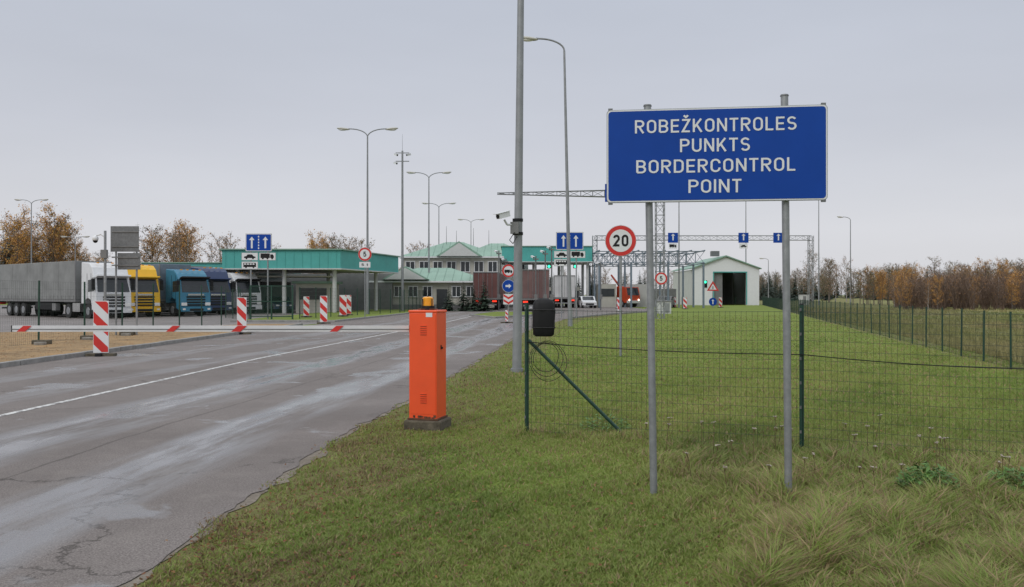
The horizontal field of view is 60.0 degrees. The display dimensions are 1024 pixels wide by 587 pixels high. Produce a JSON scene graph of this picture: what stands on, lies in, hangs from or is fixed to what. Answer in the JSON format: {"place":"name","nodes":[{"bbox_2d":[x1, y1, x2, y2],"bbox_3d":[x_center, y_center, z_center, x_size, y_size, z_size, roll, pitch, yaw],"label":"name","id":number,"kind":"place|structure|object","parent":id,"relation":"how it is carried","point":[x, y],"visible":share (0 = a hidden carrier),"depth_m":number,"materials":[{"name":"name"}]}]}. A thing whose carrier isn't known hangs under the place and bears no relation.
{"place":"outdoors","nodes":[
{"label":"outdoors","id":0,"kind":"place"},
{"bbox_2d":[0,324,289,361],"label":"leaf litter verge","id":1,"kind":"structure","parent":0,"point":[11,351],"depth_m":28.56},
{"bbox_2d":[92,231,107,300],"bbox_3d":[-15.074,-0.374,32.470,0.594,3.850,0.217,0,0,9],"label":"surveillance post","id":2,"kind":"object","parent":1,"relation":"on","point":[104,252],"visible":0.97,"depth_m":32.46,"materials":[{"name":"grey metal"}]},
{"bbox_2d":[0,280,238,346],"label":"temporary fence","id":3,"kind":"object","parent":1,"relation":"on","point":[46,342],"visible":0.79,"depth_m":31.21,"materials":[{"name":"green metal"}]},
{"bbox_2d":[111,226,140,334],"bbox_3d":[-14.370,-0.476,33.026,1.110,4.055,0.140,0,0,0],"label":"traffic sign","id":4,"kind":"object","parent":1,"relation":"on","point":[124,238],"visible":1,"depth_m":32.99,"materials":[{"name":"grey metal"}]},
{"bbox_2d":[0,305,351,331],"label":"parking lot","id":5,"kind":"structure","parent":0,"point":[78,320],"depth_m":55.25,"materials":[{"name":"grey asphalt"}]},
{"bbox_2d":[14,199,48,262],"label":"street lamp","id":6,"kind":"object","parent":5,"relation":"on","point":[31,221],"visible":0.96,"depth_m":124.96,"materials":[{"name":"grey metal"}]},
{"bbox_2d":[0,261,134,318],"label":"semi trailer truck","id":7,"kind":"object","parent":5,"relation":"on","point":[59,274],"visible":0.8,"depth_m":62.26,"materials":[{"name":"white metal"}]},
{"bbox_2d":[61,236,89,260],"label":"street lamp","id":8,"kind":"object","parent":5,"relation":"on","point":[75,242],"visible":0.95,"depth_m":127.98,"materials":[{"name":"grey metal"}]},
{"bbox_2d":[34,265,162,315],"bbox_3d":[-32.737,-0.285,69.234,16.516,3.972,2.920,0,0,40],"label":"semi trailer truck","id":9,"kind":"object","parent":5,"relation":"on","point":[148,277],"visible":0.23,"depth_m":64.39,"materials":[{"name":"yellow metal"}]},
{"bbox_2d":[110,264,212,315],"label":"semi trailer truck","id":10,"kind":"object","parent":5,"relation":"on","point":[188,279],"visible":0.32,"depth_m":66.25,"materials":[{"name":"blue metal"}]},
{"bbox_2d":[163,266,233,314],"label":"semi trailer truck","id":11,"kind":"object","parent":5,"relation":"on","point":[219,278],"visible":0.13,"depth_m":71.30,"materials":[{"name":"teal metal"}]},
{"bbox_2d":[161,267,263,312],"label":"semi trailer truck","id":12,"kind":"object","parent":5,"relation":"on","point":[241,280],"visible":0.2,"depth_m":75.18,"materials":[{"name":"white metal"}]},
{"bbox_2d":[141,262,300,273],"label":"passenger canopy","id":13,"kind":"object","parent":5,"relation":"on","point":[213,264],"depth_m":91.00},
{"bbox_2d":[225,289,249,318],"bbox_3d":[-18.153,0.721,58.494,0.082,2.042,7.982,0,0,-28],"label":"security fence","id":14,"kind":"object","parent":5,"relation":"on","point":[230,303],"visible":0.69,"depth_m":60.35,"materials":[{"name":"green metal"}]},
{"bbox_2d":[264,297,293,312],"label":"parked car","id":15,"kind":"object","parent":5,"relation":"on","point":[278,306],"visible":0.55,"depth_m":78.80,"materials":[{"name":"grey metal"}]},
{"bbox_2d":[219,249,400,313],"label":"inspection canopy","id":16,"kind":"object","parent":5,"relation":"on","point":[334,262],"visible":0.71,"depth_m":78.00,"materials":[{"name":"teal metal"}]},
{"bbox_2d":[230,312,408,321],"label":"kerb","id":17,"kind":"structure","parent":5,"relation":"on","point":[349,319],"depth_m":51.92,"materials":[{"name":"grey concrete"}]},
{"bbox_2d":[247,309,415,319],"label":"grass island","id":18,"kind":"structure","parent":5,"relation":"on","point":[336,317],"depth_m":65.03,"materials":[{"name":"green plant"}]},
{"bbox_2d":[250,285,292,318],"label":"security gate","id":19,"kind":"structure","parent":18,"relation":"on","point":[267,301],"depth_m":54.99,"materials":[{"name":"metal"}]},
{"bbox_2d":[306,297,311,316],"bbox_3d":[-13.900,0.909,60.049,0.700,1.410,0.600,0,0,0],"label":"striped delineator","id":20,"kind":"object","parent":18,"relation":"on","point":[307,314],"visible":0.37,"depth_m":59.98},
{"bbox_2d":[338,295,348,316],"bbox_3d":[-11.800,0.863,62.049,0.700,1.510,0.600,0,0,0],"label":"striped delineator","id":21,"kind":"object","parent":18,"relation":"on","point":[342,305],"visible":1,"depth_m":61.98},
{"bbox_2d":[347,295,351,314],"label":"striped delineator","id":22,"kind":"object","parent":18,"relation":"on","point":[348,305],"visible":0.54,"depth_m":65.98},
{"bbox_2d":[299,287,422,318],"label":"security fence","id":23,"kind":"object","parent":18,"relation":"on","point":[303,306],"visible":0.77,"depth_m":65.98,"materials":[{"name":"green metal"}]},
{"bbox_2d":[358,247,371,316],"bbox_3d":[-9.950,-0.686,60.036,0.920,4.860,0.101,0,0,0],"label":"speed limit sign","id":24,"kind":"object","parent":18,"relation":"on","point":[364,254],"visible":0.96,"depth_m":59.99,"materials":[{"name":"white metal"}]},
{"bbox_2d":[337,127,397,313],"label":"street lamp","id":25,"kind":"object","parent":18,"relation":"on","point":[367,217],"visible":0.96,"depth_m":69.95,"materials":[{"name":"grey metal"}]},
{"bbox_2d":[393,134,410,310],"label":"surveillance mast","id":26,"kind":"object","parent":18,"relation":"on","point":[402,241],"visible":0.94,"depth_m":84.93,"materials":[{"name":"grey metal"}]},
{"bbox_2d":[407,171,450,272],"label":"street lamp","id":27,"kind":"object","parent":5,"relation":"on","point":[409,172],"visible":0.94,"depth_m":94.96,"materials":[{"name":"grey metal"}]},
{"bbox_2d":[423,203,454,243],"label":"street lamp","id":28,"kind":"object","parent":5,"relation":"on","point":[438,216],"visible":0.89,"depth_m":124.98,"materials":[{"name":"grey metal"}]},
{"bbox_2d":[393,283,487,309],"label":"walls","id":29,"kind":"structure","parent":5,"relation":"on","point":[436,286],"depth_m":92.50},
{"bbox_2d":[369,266,472,282],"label":"roof","id":30,"kind":"structure","parent":29,"relation":"on","point":[434,275],"depth_m":92.33,"materials":[{"name":"green metal"}]},
{"bbox_2d":[393,286,472,308],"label":"windows and door","id":31,"kind":"structure","parent":29,"relation":"attached to","point":[441,293],"depth_m":92.40,"materials":[{"name":"white glass"}]},
{"bbox_2d":[0,305,646,586],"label":"road","id":32,"kind":"structure","parent":0,"point":[115,488],"depth_m":10.60,"materials":[{"name":"grey asphalt"}]},
{"bbox_2d":[85,301,116,356],"bbox_3d":[-10.655,0.916,23.048,0.700,1.460,0.600,0,0,-6],"label":"striped delineator","id":33,"kind":"object","parent":32,"relation":"on","point":[100,318],"visible":0.76,"depth_m":22.98},
{"bbox_2d":[0,323,302,367],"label":"kerb","id":34,"kind":"structure","parent":32,"relation":"on","point":[56,357],"depth_m":24.78,"materials":[{"name":"grey concrete"}]},
{"bbox_2d":[0,316,470,415],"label":"line marking","id":35,"kind":"object","parent":32,"relation":"on","point":[163,379],"visible":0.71,"depth_m":15.82,"materials":[{"name":"paint"}]},
{"bbox_2d":[237,297,251,333],"bbox_3d":[-10.900,0.911,35.849,0.700,1.510,0.600,0,0,0],"label":"striped delineator","id":36,"kind":"object","parent":32,"relation":"on","point":[241,311],"visible":0.74,"depth_m":35.78},
{"bbox_2d":[317,296,330,323],"bbox_3d":[-10.400,0.907,49.049,0.700,1.560,0.600,0,0,0],"label":"striped delineator","id":37,"kind":"object","parent":32,"relation":"on","point":[323,309],"visible":0.93,"depth_m":48.98},
{"bbox_2d":[404,258,500,307],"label":"walls","id":38,"kind":"structure","parent":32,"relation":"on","point":[458,260],"depth_m":110.01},
{"bbox_2d":[399,241,503,260],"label":"roof","id":39,"kind":"structure","parent":38,"relation":"on","point":[458,249],"depth_m":109.51,"materials":[{"name":"green metal"}]},
{"bbox_2d":[446,226,473,245],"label":"antennas","id":40,"kind":"object","parent":39,"relation":"on","point":[456,236],"visible":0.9,"depth_m":114.99,"materials":[{"name":"grey metal"}]},
{"bbox_2d":[405,261,497,271],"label":"windows","id":41,"kind":"structure","parent":38,"relation":"attached to","point":[478,266],"depth_m":109.95,"materials":[{"name":"white glass"}]},
{"bbox_2d":[453,282,471,310],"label":"spruce tree","id":42,"kind":"object","parent":32,"relation":"on","point":[462,304],"visible":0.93,"depth_m":86.16,"materials":[{"name":"green plant"}]},
{"bbox_2d":[476,278,493,310],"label":"spruce tree","id":43,"kind":"object","parent":32,"relation":"on","point":[483,306],"visible":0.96,"depth_m":85.77,"materials":[{"name":"green plant"}]},
{"bbox_2d":[473,272,504,309],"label":"semi trailer truck","id":44,"kind":"object","parent":32,"relation":"on","point":[491,280],"visible":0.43,"depth_m":91.68,"materials":[{"name":"brown metal"}]},
{"bbox_2d":[494,250,500,310],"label":"surveillance post","id":45,"kind":"object","parent":32,"relation":"on","point":[498,294],"visible":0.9,"depth_m":87.96,"materials":[{"name":"grey metal"}]},
{"bbox_2d":[475,312,531,316],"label":"grass island","id":46,"kind":"structure","parent":32,"relation":"on","point":[494,314],"depth_m":68.35,"materials":[{"name":"green plant"}]},
{"bbox_2d":[502,264,513,315],"bbox_3d":[-0.250,-0.249,64.039,0.940,3.720,0.103,0,0,0],"label":"traffic sign","id":47,"kind":"object","parent":46,"relation":"on","point":[508,272],"visible":0.84,"depth_m":63.99,"materials":[{"name":"metal"}]},
{"bbox_2d":[501,258,507,309],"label":"surveillance post","id":48,"kind":"object","parent":32,"relation":"on","point":[505,260],"visible":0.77,"depth_m":87.96,"materials":[{"name":"grey metal"}]},
{"bbox_2d":[500,310,512,322],"bbox_3d":[-0.300,1.309,50.048,0.700,0.760,0.600,0,0,0],"label":"striped delineator","id":49,"kind":"object","parent":32,"relation":"on","point":[506,316],"visible":0.8,"depth_m":49.98},
{"bbox_2d":[469,311,563,317],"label":"kerb","id":50,"kind":"structure","parent":32,"relation":"on","point":[500,316],"depth_m":65.04,"materials":[{"name":"grey concrete"}]},
{"bbox_2d":[531,255,538,299],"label":"surveillance post","id":51,"kind":"object","parent":32,"relation":"on","point":[535,294],"visible":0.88,"depth_m":81.95,"materials":[{"name":"grey metal"}]},
{"bbox_2d":[522,269,548,310],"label":"semi trailer truck","id":52,"kind":"object","parent":32,"relation":"on","point":[528,284],"visible":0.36,"depth_m":82.65,"materials":[{"name":"brown metal"}]},
{"bbox_2d":[540,250,547,297],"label":"surveillance post","id":53,"kind":"object","parent":32,"relation":"on","point":[545,294],"visible":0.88,"depth_m":79.94,"materials":[{"name":"grey metal"}]},
{"bbox_2d":[501,246,592,306],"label":"checkpoint canopy","id":54,"kind":"object","parent":32,"relation":"on","point":[508,253],"visible":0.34,"depth_m":114.01,"materials":[{"name":"teal metal"}]},
{"bbox_2d":[546,246,554,299],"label":"surveillance post","id":55,"kind":"object","parent":32,"relation":"on","point":[551,294],"visible":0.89,"depth_m":80.44,"materials":[{"name":"grey metal"}]},
{"bbox_2d":[549,275,574,307],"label":"semi trailer truck","id":56,"kind":"object","parent":32,"relation":"on","point":[556,286],"visible":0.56,"depth_m":107.65,"materials":[{"name":"white metal"}]},
{"bbox_2d":[577,296,596,307],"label":"parked car","id":57,"kind":"object","parent":32,"relation":"on","point":[586,300],"visible":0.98,"depth_m":107.04,"materials":[{"name":"white metal"}]},
{"bbox_2d":[596,262,602,309],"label":"surveillance post","id":58,"kind":"object","parent":32,"relation":"on","point":[600,294],"visible":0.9,"depth_m":91.94,"materials":[{"name":"grey metal"}]},
{"bbox_2d":[567,308,654,318],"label":"kerb","id":59,"kind":"structure","parent":32,"relation":"on","point":[606,314],"depth_m":69.44,"materials":[{"name":"grey concrete"}]},
{"bbox_2d":[595,274,640,306],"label":"crane truck","id":60,"kind":"object","parent":32,"relation":"on","point":[626,295],"visible":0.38,"depth_m":114.14,"materials":[{"name":"orange metal"}]},
{"bbox_2d":[116,319,564,586],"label":"road shoulder","id":61,"kind":"object","parent":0,"point":[251,498],"visible":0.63,"depth_m":7.21},
{"bbox_2d":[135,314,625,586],"bbox_3d":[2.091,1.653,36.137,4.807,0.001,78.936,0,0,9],"label":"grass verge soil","id":62,"kind":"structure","parent":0,"point":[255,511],"depth_m":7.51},
{"bbox_2d":[11,296,450,430],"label":"barrier gate","id":63,"kind":"structure","parent":62,"relation":"on","point":[426,328],"depth_m":10.47,"materials":[{"name":"orange metal"}]},
{"bbox_2d":[493,0,523,371],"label":"post","id":64,"kind":"object","parent":62,"relation":"on","point":[515,224],"visible":0.98,"depth_m":18.33,"materials":[{"name":"grey metal"}]},
{"bbox_2d":[0,325,1018,586],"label":"fallen leaves","id":65,"kind":"object","parent":62,"relation":"on","point":[362,505],"visible":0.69,"depth_m":5.99,"materials":[{"name":"brown plant"}]},
{"bbox_2d":[0,295,1023,586],"bbox_3d":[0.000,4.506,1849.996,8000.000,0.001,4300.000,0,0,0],"label":"ground","id":66,"kind":"structure","parent":0,"point":[742,311],"depth_m":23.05,"materials":[{"name":"green plant"}]},
{"bbox_2d":[0,201,112,302],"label":"autumn forest","id":67,"kind":"object","parent":66,"relation":"on","point":[17,250],"visible":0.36,"depth_m":172.50,"materials":[{"name":"brown plant"}]},
{"bbox_2d":[242,234,275,318],"bbox_3d":[-15.700,-0.989,55.041,2.120,5.450,0.132,0,0,0],"label":"lane sign","id":68,"kind":"object","parent":66,"relation":"on","point":[258,242],"visible":0.88,"depth_m":54.98,"materials":[{"name":"blue metal"}]},
{"bbox_2d":[133,218,427,273],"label":"distant birches","id":69,"kind":"object","parent":66,"relation":"on","point":[183,245],"visible":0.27,"depth_m":198.71,"materials":[{"name":"brown plant"}]},
{"bbox_2d":[441,285,456,310],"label":"spruce tree","id":70,"kind":"object","parent":66,"relation":"on","point":[448,307],"visible":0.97,"depth_m":85.82,"materials":[{"name":"green plant"}]},
{"bbox_2d":[466,283,479,311],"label":"spruce tree","id":71,"kind":"object","parent":66,"relation":"on","point":[474,304],"visible":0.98,"depth_m":85.25,"materials":[{"name":"green plant"}]},
{"bbox_2d":[524,36,572,326],"bbox_3d":[1.684,-5.684,45.009,2.772,14.715,0.340,0,0,0],"label":"street lamp","id":72,"kind":"object","parent":66,"relation":"on","point":[570,313],"visible":0.91,"depth_m":44.94,"materials":[{"name":"grey metal"}]},
{"bbox_2d":[554,232,584,317],"bbox_3d":[3.900,-1.206,60.041,2.120,5.900,0.132,0,0,0],"label":"lane sign","id":73,"kind":"object","parent":66,"relation":"on","point":[576,241],"visible":0.75,"depth_m":59.98,"materials":[{"name":"blue metal"}]},
{"bbox_2d":[497,184,664,318],"bbox_3d":[8.503,-2.823,59.938,19.006,9.066,0.690,0,0,-1],"label":"cantilever gantry","id":74,"kind":"object","parent":66,"relation":"on","point":[656,231],"visible":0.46,"depth_m":59.89,"materials":[{"name":"grey metal"}]},
{"bbox_2d":[302,266,884,298],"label":"distant forest","id":75,"kind":"object","parent":66,"relation":"on","point":[778,278],"visible":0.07,"depth_m":413.69,"materials":[{"name":"brown plant"}]},
{"bbox_2d":[605,225,635,355],"bbox_3d":[2.832,-0.049,23.134,0.810,3.470,0.101,0,0,4],"label":"speed limit sign","id":76,"kind":"object","parent":66,"relation":"on","point":[620,241],"visible":0.94,"depth_m":23.10,"materials":[{"name":"white metal"}]},
{"bbox_2d":[589,250,704,307],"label":"steel frame canopy","id":77,"kind":"object","parent":66,"relation":"on","point":[608,293],"visible":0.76,"depth_m":113.94,"materials":[{"name":"grey metal"}]},
{"bbox_2d":[655,272,666,310],"bbox_3d":[10.000,0.159,59.534,0.840,3.170,0.101,0,0,0],"label":"speed limit sign","id":78,"kind":"object","parent":66,"relation":"on","point":[661,278],"visible":0.95,"depth_m":59.49,"materials":[{"name":"white metal"}]},
{"bbox_2d":[657,301,671,313],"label":"equipment cabinet","id":79,"kind":"object","parent":66,"relation":"on","point":[667,307],"visible":0.66,"depth_m":75.50,"materials":[{"name":"grey metal"}]},
{"bbox_2d":[657,296,674,306],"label":"parked car","id":80,"kind":"object","parent":66,"relation":"on","point":[671,298],"visible":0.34,"depth_m":110.28,"materials":[{"name":"grey metal"}]},
{"bbox_2d":[678,202,679,307],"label":"street lamp","id":81,"kind":"object","parent":66,"relation":"on","point":[678,257],"visible":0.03,"depth_m":109.95,"materials":[{"name":"grey metal"}]},
{"bbox_2d":[682,298,687,308],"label":"striped delineator","id":82,"kind":"object","parent":66,"relation":"on","point":[684,303],"visible":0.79,"depth_m":99.98},
{"bbox_2d":[707,281,718,307],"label":"warning sign","id":83,"kind":"object","parent":66,"relation":"on","point":[712,300],"visible":1,"depth_m":110.00,"materials":[{"name":"white metal"}]},
{"bbox_2d":[607,94,827,495],"bbox_3d":[1.594,0.080,6.971,1.690,3.262,0.105,0,0,8],"label":"border control sign","id":84,"kind":"object","parent":66,"relation":"on","point":[747,153],"visible":0.98,"depth_m":6.92,"materials":[{"name":"blue metal"}]},
{"bbox_2d":[717,297,722,307],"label":"striped delineator","id":85,"kind":"object","parent":66,"relation":"on","point":[720,302],"visible":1,"depth_m":111.98},
{"bbox_2d":[745,201,745,304],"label":"street lamp","id":86,"kind":"object","parent":66,"relation":"on","point":[745,253],"visible":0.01,"depth_m":139.97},
{"bbox_2d":[524,303,1023,460],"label":"fence","id":87,"kind":"object","parent":66,"relation":"on","point":[801,350],"visible":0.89,"depth_m":9.18,"materials":[{"name":"green metal"}]},
{"bbox_2d":[532,298,555,336],"bbox_3d":[0.360,0.268,10.080,0.269,0.435,0.199,0,0,0],"label":"wrapped device box","id":88,"kind":"object","parent":87,"relation":"attached to","point":[543,316],"visible":1,"depth_m":10.00,"materials":[{"name":"plastic"}]},
{"bbox_2d":[529,341,566,380],"bbox_3d":[0.409,0.766,10.069,0.435,0.467,0.066,0,0,0],"label":"cable coil","id":89,"kind":"object","parent":87,"relation":"attached to","point":[555,365],"visible":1,"depth_m":10.07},
{"bbox_2d":[642,414,1010,497],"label":"yarrow plants","id":90,"kind":"object","parent":66,"relation":"on","point":[859,467],"visible":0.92,"depth_m":8.05,"materials":[{"name":"plant"}]},
{"bbox_2d":[861,256,1023,300],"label":"distant forest","id":91,"kind":"object","parent":66,"relation":"on","point":[1019,267],"visible":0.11,"depth_m":261.01,"materials":[{"name":"brown plant"}]},
{"bbox_2d":[0,0,1023,294],"label":"sky","id":92,"kind":"structure","parent":0,"point":[221,116],"materials":[{"name":"grey"}]},
{"bbox_2d":[501,263,527,305],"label":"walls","id":93,"kind":"structure","parent":0,"point":[512,277],"depth_m":126.00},
{"bbox_2d":[480,243,508,255],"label":"roof","id":94,"kind":"structure","parent":93,"relation":"on","point":[491,247],"depth_m":129.01,"materials":[{"name":"metal"}]},
{"bbox_2d":[616,296,1023,374],"bbox_3d":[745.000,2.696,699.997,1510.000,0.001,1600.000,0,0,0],"label":"field","id":95,"kind":"structure","parent":0,"point":[842,300],"depth_m":80.45,"materials":[{"name":"green plant"}]},
{"bbox_2d":[592,233,813,306],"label":"overhead gantry","id":96,"kind":"object","parent":95,"relation":"on","point":[743,240],"visible":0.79,"depth_m":119.69,"materials":[{"name":"grey metal"}]},
{"bbox_2d":[671,251,761,304],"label":"inspection shed","id":97,"kind":"structure","parent":95,"relation":"on","point":[725,274],"depth_m":137.88,"materials":[{"name":"white metal"}]},
{"bbox_2d":[760,258,768,297],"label":"street lamp","id":98,"kind":"object","parent":95,"relation":"on","point":[768,275],"visible":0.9,"depth_m":179.93,"materials":[{"name":"grey metal"}]},
{"bbox_2d":[798,294,808,304],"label":"equipment cabinet","id":99,"kind":"object","parent":95,"relation":"on","point":[804,297],"visible":0.56,"depth_m":139.50,"materials":[{"name":"white metal"}]},
{"bbox_2d":[818,200,819,300],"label":"street lamp","id":100,"kind":"object","parent":95,"relation":"on","point":[818,254],"visible":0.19,"depth_m":139.96,"materials":[{"name":"grey metal"}]},
{"bbox_2d":[759,249,911,304],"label":"roadside trees","id":101,"kind":"object","parent":95,"relation":"on","point":[826,292],"visible":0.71,"depth_m":188.08,"materials":[{"name":"brown plant"}]},
{"bbox_2d":[837,216,850,301],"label":"street lamp","id":102,"kind":"object","parent":95,"relation":"on","point":[850,250],"visible":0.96,"depth_m":139.94,"materials":[{"name":"grey metal"}]},
{"bbox_2d":[763,297,1023,370],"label":"field fence","id":103,"kind":"object","parent":95,"relation":"on","point":[776,303],"visible":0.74,"depth_m":29.67,"materials":[{"name":"green metal"}]},
{"bbox_2d":[886,263,1023,309],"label":"field scrub","id":104,"kind":"object","parent":95,"relation":"on","point":[1006,290],"visible":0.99,"depth_m":96.56,"materials":[{"name":"brown plant"}]},
{"bbox_2d":[804,306,1023,363],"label":"field grass","id":105,"kind":"structure","parent":0,"point":[970,337],"depth_m":42.14,"materials":[{"name":"plant"}]}
]}

